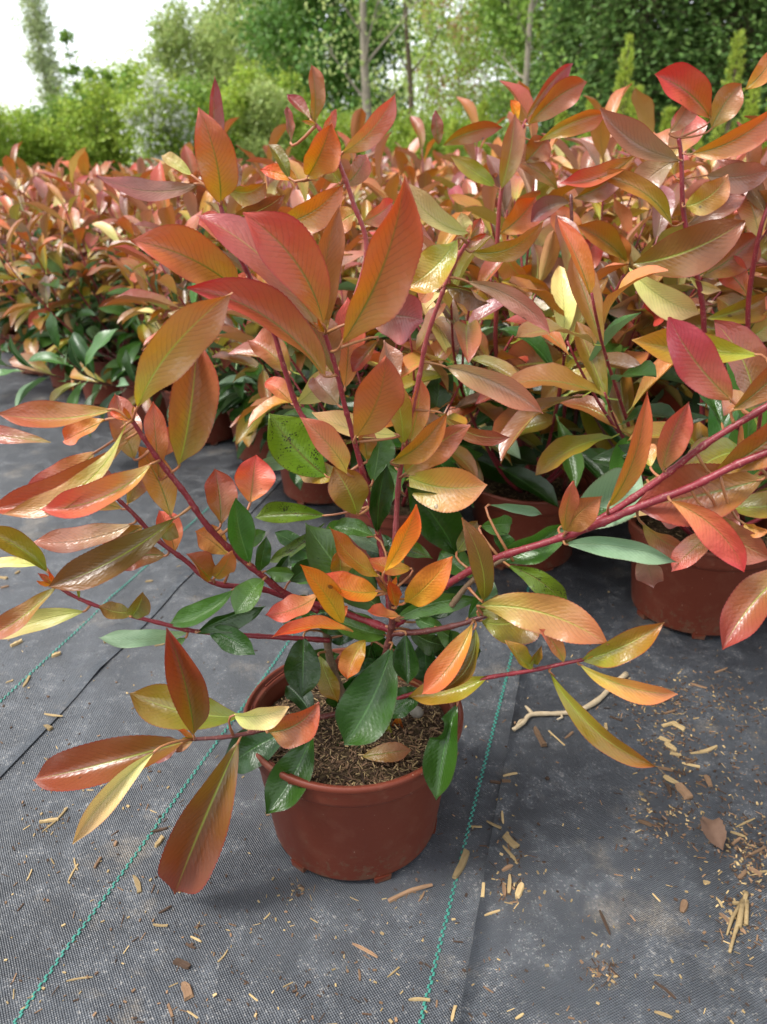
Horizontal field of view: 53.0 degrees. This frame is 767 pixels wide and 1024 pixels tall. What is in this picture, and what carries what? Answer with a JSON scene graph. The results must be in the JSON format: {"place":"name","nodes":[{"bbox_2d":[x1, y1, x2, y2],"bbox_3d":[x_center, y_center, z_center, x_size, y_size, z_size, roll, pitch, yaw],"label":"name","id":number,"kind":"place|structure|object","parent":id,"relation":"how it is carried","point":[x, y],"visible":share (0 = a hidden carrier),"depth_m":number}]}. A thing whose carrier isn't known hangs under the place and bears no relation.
{"place":"outdoors","nodes":[
{"label":"outdoors","id":0,"kind":"place"},
{"bbox_2d":[0,384,533,1023],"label":"ground fabric","id":1,"kind":"object","parent":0,"point":[32,930],"visible":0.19,"depth_m":0.85},
{"bbox_2d":[0,176,135,389],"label":"potted shrub","id":2,"kind":"object","parent":1,"relation":"on","point":[28,345],"visible":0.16,"depth_m":2.61},
{"bbox_2d":[90,163,137,180],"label":"potted shrub","id":3,"kind":"object","parent":1,"relation":"on","point":[132,170],"visible":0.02,"depth_m":4.48},
{"bbox_2d":[133,875,141,893],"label":"wood chip","id":4,"kind":"object","parent":1,"relation":"on","point":[137,882],"visible":1,"depth_m":0.85},
{"bbox_2d":[100,142,226,239],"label":"potted shrub","id":5,"kind":"object","parent":1,"relation":"on","point":[115,211],"visible":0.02,"depth_m":2.73},
{"bbox_2d":[83,117,256,284],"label":"potted shrub","id":6,"kind":"object","parent":1,"relation":"on","point":[202,195],"visible":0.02,"depth_m":2.37},
{"bbox_2d":[111,165,234,227],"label":"potted shrub","id":7,"kind":"object","parent":1,"relation":"on","point":[118,173],"depth_m":3.26},
{"bbox_2d":[0,158,356,444],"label":"potted shrub","id":8,"kind":"object","parent":1,"relation":"on","point":[84,354],"visible":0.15,"depth_m":2.00},
{"bbox_2d":[172,958,190,969],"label":"wood chip","id":9,"kind":"object","parent":1,"relation":"on","point":[181,963],"visible":1,"depth_m":0.77},
{"bbox_2d":[181,981,193,1001],"bbox_3d":[-0.191,0.462,0.744,0.010,0.004,0.020,-15,25,-26],"label":"wood chip","id":10,"kind":"object","parent":1,"relation":"on","point":[187,990],"visible":1,"depth_m":0.74},
{"bbox_2d":[104,123,371,460],"bbox_3d":[-0.306,-0.535,1.970,0.760,0.830,0.789,22,32,40],"label":"potted shrub","id":11,"kind":"object","parent":1,"relation":"on","point":[165,213],"visible":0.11,"depth_m":1.84},
{"bbox_2d":[197,164,365,238],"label":"potted shrub","id":12,"kind":"object","parent":1,"relation":"on","point":[251,180],"depth_m":2.61},
{"bbox_2d":[214,143,360,201],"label":"potted shrub","id":13,"kind":"object","parent":1,"relation":"on","point":[287,151],"visible":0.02,"depth_m":3.53},
{"bbox_2d":[113,157,469,504],"bbox_3d":[-0.162,-0.386,1.732,0.737,0.754,0.820,9,26,19],"label":"potted shrub","id":14,"kind":"object","parent":1,"relation":"on","point":[302,493],"visible":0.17,"depth_m":1.60},
{"bbox_2d":[210,159,398,364],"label":"potted shrub","id":15,"kind":"object","parent":1,"relation":"on","point":[287,183],"depth_m":2.39},
{"bbox_2d":[186,108,481,374],"bbox_3d":[-0.104,-0.726,2.337,0.840,0.883,0.809,7,25,15],"label":"potted shrub","id":16,"kind":"object","parent":1,"relation":"on","point":[358,119],"visible":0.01,"depth_m":2.19},
{"bbox_2d":[352,942,377,957],"bbox_3d":[-0.018,0.445,0.782,0.031,0.002,0.004,11,27,29],"label":"wood chip","id":17,"kind":"object","parent":1,"relation":"on","point":[366,950],"visible":1,"depth_m":0.78},
{"bbox_2d":[297,116,464,353],"bbox_3d":[0.155,-0.855,2.616,0.844,0.888,0.814,1,24,2],"label":"potted shrub","id":18,"kind":"object","parent":1,"relation":"on","point":[419,130],"visible":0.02,"depth_m":2.48},
{"bbox_2d":[302,199,461,449],"bbox_3d":[-0.018,-0.468,2.023,0.801,0.674,0.743,11,26,22],"label":"potted shrub","id":19,"kind":"object","parent":1,"relation":"on","point":[365,207],"visible":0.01,"depth_m":2.04},
{"bbox_2d":[0,65,766,894],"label":"potted shrub","id":20,"kind":"object","parent":1,"relation":"on","point":[316,725],"visible":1,"depth_m":0.72},
{"bbox_2d":[363,742,410,762],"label":"fallen leaf","id":21,"kind":"object","parent":20,"relation":"in","point":[391,752],"visible":1,"depth_m":0.83},
{"bbox_2d":[409,706,423,717],"bbox_3d":[0.039,0.234,0.899,0.017,0.012,0.017,0,24,0],"label":"pebble","id":22,"kind":"object","parent":20,"relation":"in","point":[416,712],"visible":0.9,"depth_m":0.89},
{"bbox_2d":[0,547,766,1023],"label":"ground litter","id":23,"kind":"object","parent":1,"relation":"on","point":[728,901],"visible":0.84,"depth_m":0.89},
{"bbox_2d":[218,211,559,583],"bbox_3d":[0.030,-0.229,1.479,0.790,0.666,0.733,16,29,32],"label":"potted shrub","id":24,"kind":"object","parent":1,"relation":"on","point":[442,390],"visible":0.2,"depth_m":1.30},
{"bbox_2d":[341,137,463,205],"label":"potted shrub","id":25,"kind":"object","parent":1,"relation":"on","point":[402,161],"visible":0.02,"depth_m":3.01},
{"bbox_2d":[331,142,476,198],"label":"potted shrub","id":26,"kind":"object","parent":1,"relation":"on","point":[412,174],"depth_m":2.80},
{"bbox_2d":[388,883,432,902],"bbox_3d":[0.029,0.416,0.842,0.053,0.003,0.008,-11,25,-18],"label":"wood chip","id":27,"kind":"object","parent":1,"relation":"on","point":[404,893],"visible":1,"depth_m":0.84},
{"bbox_2d":[362,146,486,189],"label":"potted shrub","id":28,"kind":"object","parent":1,"relation":"on","point":[389,155],"depth_m":3.76},
{"bbox_2d":[369,149,486,205],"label":"potted shrub","id":29,"kind":"object","parent":1,"relation":"on","point":[483,152],"depth_m":3.33},
{"bbox_2d":[431,149,451,167],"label":"potted shrub","id":30,"kind":"object","parent":1,"relation":"on","point":[440,161],"depth_m":5.03},
{"bbox_2d":[435,152,452,174],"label":"potted shrub","id":31,"kind":"object","parent":1,"relation":"on","point":[450,170],"visible":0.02,"depth_m":4.88},
{"bbox_2d":[382,137,524,202],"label":"potted shrub","id":32,"kind":"object","parent":1,"relation":"on","point":[442,189],"depth_m":3.11},
{"bbox_2d":[452,848,469,878],"bbox_3d":[0.088,0.401,0.875,0.010,0.005,0.043,11,24,23],"label":"wood chip","id":33,"kind":"object","parent":1,"relation":"on","point":[461,865],"visible":1,"depth_m":0.87},
{"bbox_2d":[356,97,621,314],"bbox_3d":[0.295,-0.729,2.301,0.871,0.916,0.839,-6,25,-13],"label":"potted shrub","id":34,"kind":"object","parent":1,"relation":"on","point":[468,184],"visible":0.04,"depth_m":2.15},
{"bbox_2d":[433,149,568,191],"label":"potted shrub","id":35,"kind":"object","parent":1,"relation":"on","point":[454,167],"depth_m":3.47},
{"bbox_2d":[502,832,519,848],"bbox_3d":[0.149,0.386,0.904,0.009,0.004,0.023,-13,27,-31],"label":"wood chip","id":36,"kind":"object","parent":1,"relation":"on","point":[507,838],"visible":1,"depth_m":0.90},
{"bbox_2d":[515,882,523,898],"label":"wood chip","id":37,"kind":"object","parent":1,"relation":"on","point":[519,890],"visible":1,"depth_m":0.84},
{"bbox_2d":[341,80,709,412],"bbox_3d":[0.318,-0.606,2.024,0.834,0.910,0.866,-20,31,-38],"label":"potted shrub","id":38,"kind":"object","parent":1,"relation":"on","point":[390,189],"visible":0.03,"depth_m":1.93},
{"bbox_2d":[463,145,613,205],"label":"potted shrub","id":39,"kind":"object","parent":1,"relation":"on","point":[574,151],"visible":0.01,"depth_m":3.39},
{"bbox_2d":[533,726,546,746],"bbox_3d":[0.217,0.312,1.073,0.009,0.006,0.042,-3,22,-8],"label":"wood chip","id":40,"kind":"object","parent":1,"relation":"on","point":[542,742],"visible":1,"depth_m":1.07},
{"bbox_2d":[338,63,766,571],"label":"potted shrub","id":41,"kind":"object","parent":1,"relation":"on","point":[518,481],"visible":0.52,"depth_m":1.21},
{"bbox_2d":[512,671,628,730],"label":"twig","id":42,"kind":"object","parent":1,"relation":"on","point":[590,704],"visible":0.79,"depth_m":1.12},
{"bbox_2d":[522,145,629,194],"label":"potted shrub","id":43,"kind":"object","parent":1,"relation":"on","point":[550,161],"depth_m":2.88},
{"bbox_2d":[543,138,630,245],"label":"potted shrub","id":44,"kind":"object","parent":1,"relation":"on","point":[558,151],"depth_m":2.47},
{"bbox_2d":[438,83,766,481],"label":"potted shrub","id":45,"kind":"object","parent":1,"relation":"on","point":[600,136],"visible":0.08,"depth_m":1.55},
{"bbox_2d":[496,95,729,220],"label":"potted shrub","id":46,"kind":"object","parent":1,"relation":"on","point":[563,161],"visible":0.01,"depth_m":2.19},
{"bbox_2d":[499,53,766,639],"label":"potted shrub","id":47,"kind":"object","parent":1,"relation":"on","point":[708,241],"visible":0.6,"depth_m":1.02},
{"bbox_2d":[541,88,766,290],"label":"potted shrub","id":48,"kind":"object","parent":1,"relation":"on","point":[643,104],"visible":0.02,"depth_m":1.86},
{"bbox_2d":[589,149,730,202],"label":"potted shrub","id":49,"kind":"object","parent":1,"relation":"on","point":[712,162],"depth_m":3.15},
{"bbox_2d":[675,782,692,799],"bbox_3d":[0.383,0.355,0.980,0.013,0.007,0.025,-8,22,-10],"label":"wood chip","id":50,"kind":"object","parent":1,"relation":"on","point":[684,791],"visible":1,"depth_m":0.98},
{"bbox_2d":[680,899,687,912],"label":"wood chip","id":51,"kind":"object","parent":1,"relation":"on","point":[683,905],"visible":1,"depth_m":0.82},
{"bbox_2d":[620,139,766,455],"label":"potted shrub","id":52,"kind":"object","parent":1,"relation":"on","point":[741,158],"depth_m":1.72},
{"bbox_2d":[621,147,766,232],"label":"potted shrub","id":53,"kind":"object","parent":1,"relation":"on","point":[764,150],"depth_m":2.08},
{"bbox_2d":[689,745,717,753],"bbox_3d":[0.440,0.327,1.053,0.044,0.003,0.007,-11,27,-14],"label":"wood chip","id":54,"kind":"object","parent":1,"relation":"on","point":[706,750],"visible":1,"depth_m":1.05},
{"bbox_2d":[699,816,726,849],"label":"dead leaf","id":55,"kind":"object","parent":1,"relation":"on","point":[714,831],"visible":1,"depth_m":0.90},
{"bbox_2d":[692,147,737,180],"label":"potted shrub","id":56,"kind":"object","parent":1,"relation":"on","point":[696,172],"depth_m":3.66},
{"bbox_2d":[0,0,725,166],"label":"sky","id":57,"kind":"structure","parent":0,"point":[107,26]},
{"label":"ground","id":58,"kind":"structure","parent":0,"visible":0},
{"bbox_2d":[0,99,30,181],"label":"hedge shrub","id":59,"kind":"object","parent":58,"relation":"on","point":[4,120],"visible":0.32,"depth_m":12.62},
{"bbox_2d":[0,99,64,181],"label":"hedge shrub","id":60,"kind":"object","parent":58,"relation":"on","point":[27,139],"visible":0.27,"depth_m":13.22},
{"bbox_2d":[4,0,77,168],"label":"poplar tree","id":61,"kind":"object","parent":58,"relation":"on","point":[43,64],"visible":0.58,"depth_m":47.24},
{"bbox_2d":[2,83,86,167],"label":"hedge shrub","id":62,"kind":"object","parent":58,"relation":"on","point":[46,114],"visible":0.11,"depth_m":14.06},
{"bbox_2d":[57,24,89,124],"bbox_3d":[-6.004,-7.720,15.203,0.659,3.264,0.534,0,24,0],"label":"sapling","id":63,"kind":"object","parent":58,"relation":"on","point":[65,38],"visible":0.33,"depth_m":14.75},
{"bbox_2d":[21,73,129,180],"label":"hedge shrub","id":64,"kind":"object","parent":58,"relation":"on","point":[84,137],"visible":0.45,"depth_m":13.23},
{"bbox_2d":[78,65,103,162],"bbox_3d":[-5.650,-7.411,15.311,0.574,2.610,0.598,0,24,0],"label":"sapling","id":65,"kind":"object","parent":58,"relation":"on","point":[88,69],"visible":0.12,"depth_m":14.82},
{"bbox_2d":[51,46,159,163],"bbox_3d":[-11.103,-16.217,31.915,4.683,5.429,4.723,0,24,0],"label":"belt tree","id":66,"kind":"object","parent":58,"relation":"on","point":[117,78],"visible":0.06,"depth_m":31.18},
{"bbox_2d":[97,70,119,113],"bbox_3d":[-5.275,-7.355,15.287,0.621,2.528,0.664,0,24,0],"label":"sapling","id":67,"kind":"object","parent":58,"relation":"on","point":[106,75],"visible":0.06,"depth_m":14.84},
{"bbox_2d":[88,79,139,165],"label":"hedge shrub","id":68,"kind":"object","parent":58,"relation":"on","point":[115,126],"visible":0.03,"depth_m":13.90},
{"bbox_2d":[116,65,137,100],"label":"sapling","id":69,"kind":"object","parent":58,"relation":"on","point":[124,74],"visible":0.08,"depth_m":14.84},
{"bbox_2d":[0,279,281,777],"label":"ground fabric overlap","id":70,"kind":"object","parent":58,"relation":"on","point":[77,642],"visible":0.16,"depth_m":1.49},
{"bbox_2d":[0,173,35,254],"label":"potted shrub","id":71,"kind":"object","parent":70,"relation":"on","point":[27,190],"visible":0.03,"depth_m":3.65},
{"bbox_2d":[0,186,50,352],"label":"potted shrub","id":72,"kind":"object","parent":70,"relation":"on","point":[33,197],"visible":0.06,"depth_m":3.30},
{"bbox_2d":[0,177,107,281],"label":"potted shrub","id":73,"kind":"object","parent":70,"relation":"on","point":[8,185],"visible":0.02,"depth_m":3.66},
{"bbox_2d":[4,157,106,305],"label":"potted shrub","id":74,"kind":"object","parent":70,"relation":"on","point":[28,172],"visible":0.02,"depth_m":3.92},
{"bbox_2d":[0,141,118,375],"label":"potted shrub","id":75,"kind":"object","parent":70,"relation":"on","point":[9,166],"visible":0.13,"depth_m":2.78},
{"bbox_2d":[0,147,183,405],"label":"potted shrub","id":76,"kind":"object","parent":70,"relation":"on","point":[23,232],"visible":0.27,"depth_m":2.37},
{"bbox_2d":[35,149,180,295],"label":"potted shrub","id":77,"kind":"object","parent":70,"relation":"on","point":[105,165],"depth_m":3.43},
{"bbox_2d":[33,151,183,346],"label":"potted shrub","id":78,"kind":"object","parent":70,"relation":"on","point":[82,167],"visible":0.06,"depth_m":3.01},
{"bbox_2d":[0,166,222,422],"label":"potted shrub","id":79,"kind":"object","parent":70,"relation":"on","point":[55,264],"visible":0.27,"depth_m":2.24},
{"bbox_2d":[92,45,191,173],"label":"hedge shrub","id":80,"kind":"object","parent":58,"relation":"on","point":[126,141],"visible":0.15,"depth_m":13.20},
{"bbox_2d":[102,36,200,107],"bbox_3d":[-9.981,-17.877,34.580,5.090,6.341,4.823,0,24,0],"label":"belt tree","id":81,"kind":"object","parent":58,"relation":"on","point":[131,58],"visible":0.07,"depth_m":33.60},
{"bbox_2d":[108,65,196,172],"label":"blossom shrub","id":82,"kind":"object","parent":58,"relation":"on","point":[156,138],"visible":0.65,"depth_m":11.78},
{"bbox_2d":[120,0,243,151],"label":"willow tree","id":83,"kind":"object","parent":58,"relation":"on","point":[178,41],"visible":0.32,"depth_m":21.05},
{"bbox_2d":[134,67,242,171],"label":"hedge shrub","id":84,"kind":"object","parent":58,"relation":"on","point":[199,89],"visible":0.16,"depth_m":12.32},
{"bbox_2d":[187,53,282,162],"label":"hedge shrub","id":85,"kind":"object","parent":58,"relation":"on","point":[232,98],"visible":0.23,"depth_m":13.01},
{"bbox_2d":[185,0,310,158],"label":"willow tree","id":86,"kind":"object","parent":58,"relation":"on","point":[216,35],"visible":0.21,"depth_m":19.97},
{"bbox_2d":[227,72,303,166],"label":"hedge shrub","id":87,"kind":"object","parent":58,"relation":"on","point":[263,104],"visible":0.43,"depth_m":13.00},
{"bbox_2d":[247,61,324,162],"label":"hedge shrub","id":88,"kind":"object","parent":58,"relation":"on","point":[299,122],"visible":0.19,"depth_m":14.23},
{"bbox_2d":[216,0,423,155],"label":"leafy tree","id":89,"kind":"object","parent":58,"relation":"on","point":[295,21],"visible":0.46,"depth_m":15.01},
{"bbox_2d":[289,99,365,163],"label":"hedge shrub","id":90,"kind":"object","parent":58,"relation":"on","point":[308,140],"visible":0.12,"depth_m":13.27},
{"bbox_2d":[325,11,390,125],"bbox_3d":[-1.479,-19.914,37.077,5.174,8.008,4.355,0,24,0],"label":"belt tree","id":91,"kind":"object","parent":58,"relation":"on","point":[358,81],"visible":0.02,"depth_m":36.77},
{"bbox_2d":[280,0,466,161],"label":"slim tree","id":92,"kind":"object","parent":58,"relation":"on","point":[365,94],"visible":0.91,"depth_m":11.21},
{"bbox_2d":[329,0,445,132],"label":"belt tree","id":93,"kind":"object","parent":58,"relation":"on","point":[401,78],"visible":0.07,"depth_m":31.34},
{"bbox_2d":[329,0,478,141],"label":"slim tree","id":94,"kind":"object","parent":58,"relation":"on","point":[409,70],"visible":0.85,"depth_m":12.97},
{"bbox_2d":[360,98,449,170],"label":"hedge shrub","id":95,"kind":"object","parent":58,"relation":"on","point":[401,137],"visible":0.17,"depth_m":13.24},
{"bbox_2d":[406,126,423,161],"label":"thuja spire","id":96,"kind":"structure","parent":58,"relation":"on","point":[412,137],"depth_m":9.52},
{"bbox_2d":[370,0,487,132],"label":"airy tree","id":97,"kind":"object","parent":58,"relation":"on","point":[425,71],"visible":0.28,"depth_m":25.61},
{"bbox_2d":[398,0,481,156],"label":"belt tree","id":98,"kind":"object","parent":58,"relation":"on","point":[441,100],"visible":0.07,"depth_m":33.69},
{"bbox_2d":[406,103,477,166],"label":"hedge shrub","id":99,"kind":"object","parent":58,"relation":"on","point":[462,122],"visible":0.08,"depth_m":14.20},
{"bbox_2d":[443,119,460,155],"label":"thuja spire","id":100,"kind":"structure","parent":58,"relation":"on","point":[449,133],"depth_m":9.23},
{"bbox_2d":[402,0,510,155],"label":"airy tree","id":101,"kind":"object","parent":58,"relation":"on","point":[457,77],"visible":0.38,"depth_m":23.81},
{"bbox_2d":[466,100,491,161],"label":"thuja spire","id":102,"kind":"structure","parent":58,"relation":"on","point":[483,107],"depth_m":9.06},
{"bbox_2d":[448,7,514,120],"bbox_3d":[5.016,-20.153,37.124,4.442,8.433,4.484,0,24,0],"label":"belt tree","id":103,"kind":"object","parent":58,"relation":"on","point":[482,74],"visible":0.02,"depth_m":36.63},
{"bbox_2d":[436,0,541,156],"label":"airy tree","id":104,"kind":"object","parent":58,"relation":"on","point":[481,56],"visible":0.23,"depth_m":23.16},
{"bbox_2d":[482,2,557,138],"bbox_3d":[6.341,-17.338,31.798,4.716,7.493,5.484,0,24,0],"label":"belt tree","id":105,"kind":"object","parent":58,"relation":"on","point":[514,73],"depth_m":30.70},
{"bbox_2d":[457,0,603,153],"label":"leafy tree","id":106,"kind":"object","parent":58,"relation":"on","point":[496,7],"visible":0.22,"depth_m":16.38},
{"bbox_2d":[461,0,602,143],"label":"slim tree","id":107,"kind":"object","parent":58,"relation":"on","point":[527,50],"visible":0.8,"depth_m":9.33},
{"bbox_2d":[551,110,570,157],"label":"thuja spire","id":108,"kind":"structure","parent":58,"relation":"on","point":[563,115],"depth_m":8.90},
{"bbox_2d":[526,0,638,155],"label":"leafy tree","id":109,"kind":"object","parent":58,"relation":"on","point":[571,17],"visible":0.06,"depth_m":12.75},
{"bbox_2d":[575,100,594,152],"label":"thuja spire","id":110,"kind":"structure","parent":58,"relation":"on","point":[589,105],"depth_m":8.73},
{"bbox_2d":[458,480,766,1023],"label":"ground fabric overlap","id":111,"kind":"object","parent":58,"relation":"on","point":[558,926],"visible":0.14,"depth_m":0.90},
{"bbox_2d":[585,204,766,524],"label":"potted shrub","id":112,"kind":"object","parent":111,"relation":"on","point":[612,282],"visible":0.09,"depth_m":1.25},
{"bbox_2d":[726,891,748,953],"bbox_3d":[0.373,0.430,0.808,0.051,0.006,0.072,0,24,0],"label":"wood splinter","id":113,"kind":"object","parent":111,"relation":"on","point":[741,911],"visible":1,"depth_m":0.81},
{"bbox_2d":[612,32,634,157],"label":"thuja spire","id":114,"kind":"structure","parent":58,"relation":"on","point":[623,80],"depth_m":8.03},
{"bbox_2d":[564,0,700,153],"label":"conifer","id":115,"kind":"object","parent":58,"relation":"on","point":[640,17],"visible":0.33,"depth_m":11.77},
{"bbox_2d":[629,84,644,168],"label":"thuja spire","id":116,"kind":"structure","parent":58,"relation":"on","point":[640,89],"depth_m":8.49},
{"bbox_2d":[659,105,676,132],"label":"thuja spire","id":117,"kind":"structure","parent":58,"relation":"on","point":[665,123],"depth_m":8.71},
{"bbox_2d":[643,0,742,144],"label":"conifer","id":118,"kind":"object","parent":58,"relation":"on","point":[687,32],"visible":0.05,"depth_m":12.02},
{"bbox_2d":[687,115,707,160],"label":"thuja spire","id":119,"kind":"structure","parent":58,"relation":"on","point":[697,145],"depth_m":8.62},
{"bbox_2d":[661,0,766,160],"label":"conifer","id":120,"kind":"object","parent":58,"relation":"on","point":[749,11],"visible":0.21,"depth_m":11.61},
{"bbox_2d":[705,28,748,163],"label":"thuja spire","id":121,"kind":"structure","parent":58,"relation":"on","point":[735,63],"depth_m":7.83},
{"bbox_2d":[738,86,761,123],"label":"thuja spire","id":122,"kind":"structure","parent":58,"relation":"on","point":[752,106],"depth_m":8.47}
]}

